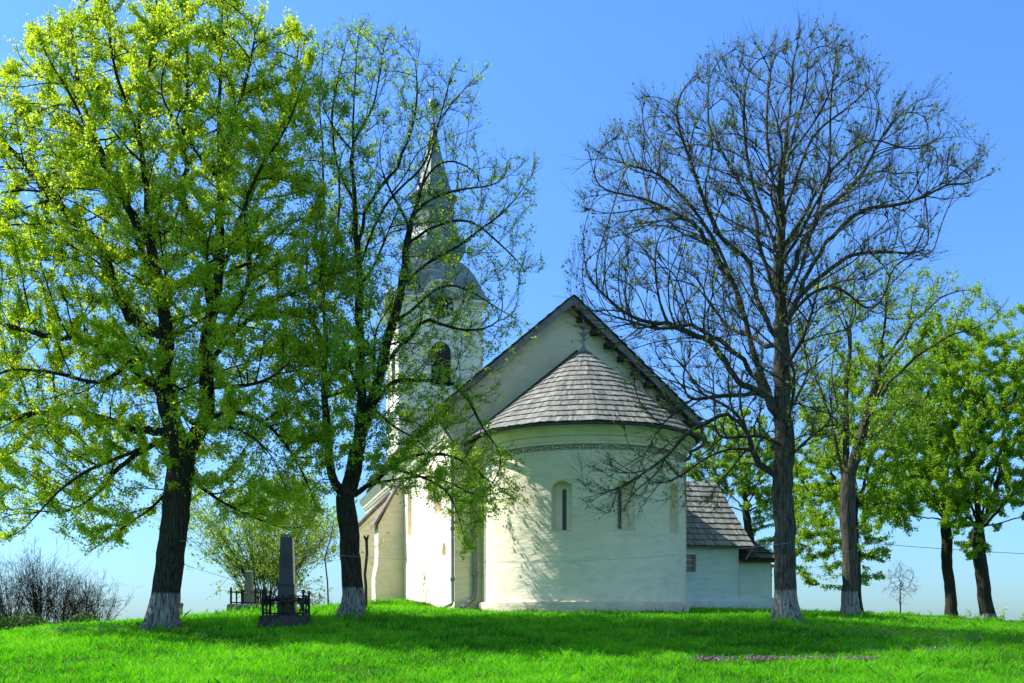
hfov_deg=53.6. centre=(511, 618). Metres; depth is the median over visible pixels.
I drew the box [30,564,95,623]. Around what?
bare shrub
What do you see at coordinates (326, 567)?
wooden stick
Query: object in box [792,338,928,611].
maple tree
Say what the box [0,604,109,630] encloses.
hedge
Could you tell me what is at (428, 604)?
wall weeds
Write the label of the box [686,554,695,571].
window
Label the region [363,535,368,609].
wooden post
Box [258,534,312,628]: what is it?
grave monument
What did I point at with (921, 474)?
maple tree
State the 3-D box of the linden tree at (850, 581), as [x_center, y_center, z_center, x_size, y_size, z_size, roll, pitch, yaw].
[12.452,-6.098,33.047,8.319,12.642,5.485,0,0,-15]
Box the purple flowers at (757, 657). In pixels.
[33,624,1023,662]
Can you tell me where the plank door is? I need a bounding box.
[771,567,771,597]
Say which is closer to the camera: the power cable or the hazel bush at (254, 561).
the hazel bush at (254, 561)
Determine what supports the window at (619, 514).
in the church
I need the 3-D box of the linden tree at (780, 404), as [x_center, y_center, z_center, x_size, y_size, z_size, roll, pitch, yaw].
[7.542,-8.681,28.082,12.903,17.778,8.697,0,0,0]
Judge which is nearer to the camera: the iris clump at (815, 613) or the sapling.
the iris clump at (815, 613)
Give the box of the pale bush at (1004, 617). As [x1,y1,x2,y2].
[959,605,1023,620]
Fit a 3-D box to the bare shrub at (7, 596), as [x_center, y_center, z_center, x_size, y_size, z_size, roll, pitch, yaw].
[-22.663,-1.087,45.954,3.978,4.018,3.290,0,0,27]
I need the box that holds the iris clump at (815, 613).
[801,609,820,618]
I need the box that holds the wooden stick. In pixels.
[324,521,333,603]
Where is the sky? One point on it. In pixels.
(556, 74)
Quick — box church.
[356,78,774,613]
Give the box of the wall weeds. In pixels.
[403,599,696,613]
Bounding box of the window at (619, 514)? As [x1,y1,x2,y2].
[618,491,620,528]
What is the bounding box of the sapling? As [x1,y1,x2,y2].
[881,562,921,612]
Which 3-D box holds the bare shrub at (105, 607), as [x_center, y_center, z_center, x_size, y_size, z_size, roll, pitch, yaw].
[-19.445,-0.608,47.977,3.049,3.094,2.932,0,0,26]
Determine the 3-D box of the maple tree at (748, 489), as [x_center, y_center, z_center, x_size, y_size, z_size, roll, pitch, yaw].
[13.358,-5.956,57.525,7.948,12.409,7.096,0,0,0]
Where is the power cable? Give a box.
[860,542,1023,553]
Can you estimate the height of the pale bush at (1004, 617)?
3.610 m
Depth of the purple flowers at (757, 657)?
21.91 m
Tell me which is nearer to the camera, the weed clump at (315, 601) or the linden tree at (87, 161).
the linden tree at (87, 161)
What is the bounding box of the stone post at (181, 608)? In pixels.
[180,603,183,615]
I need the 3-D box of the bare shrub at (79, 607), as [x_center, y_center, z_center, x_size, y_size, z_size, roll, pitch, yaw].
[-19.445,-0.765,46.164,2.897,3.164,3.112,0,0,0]
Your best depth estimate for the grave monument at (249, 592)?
34.81 m
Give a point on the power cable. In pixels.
(940, 548)
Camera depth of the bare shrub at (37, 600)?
44.77 m
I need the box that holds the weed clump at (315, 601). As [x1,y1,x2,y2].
[300,588,329,605]
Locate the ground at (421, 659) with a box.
[0,599,1023,682]
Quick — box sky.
[0,0,1023,621]
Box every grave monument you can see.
[227,571,268,610]
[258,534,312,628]
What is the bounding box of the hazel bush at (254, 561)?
[131,461,389,605]
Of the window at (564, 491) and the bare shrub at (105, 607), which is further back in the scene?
the bare shrub at (105, 607)
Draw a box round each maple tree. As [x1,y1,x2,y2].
[686,406,812,567]
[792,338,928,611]
[865,310,988,616]
[913,302,1023,619]
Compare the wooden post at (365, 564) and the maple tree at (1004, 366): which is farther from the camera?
the maple tree at (1004, 366)
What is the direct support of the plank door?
in the church
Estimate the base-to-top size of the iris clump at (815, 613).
0.366 m
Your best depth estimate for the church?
35.33 m
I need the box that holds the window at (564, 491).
[563,489,566,529]
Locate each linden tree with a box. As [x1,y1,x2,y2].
[0,0,356,629]
[263,12,550,617]
[554,2,1004,623]
[790,248,1011,616]
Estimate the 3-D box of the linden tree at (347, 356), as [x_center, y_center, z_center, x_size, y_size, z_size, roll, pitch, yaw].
[-3.140,-9.071,30.265,8.608,18.294,8.565,0,0,0]
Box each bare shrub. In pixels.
[0,536,92,624]
[0,552,52,627]
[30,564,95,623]
[51,568,123,620]
[64,578,137,622]
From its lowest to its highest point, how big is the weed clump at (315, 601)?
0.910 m

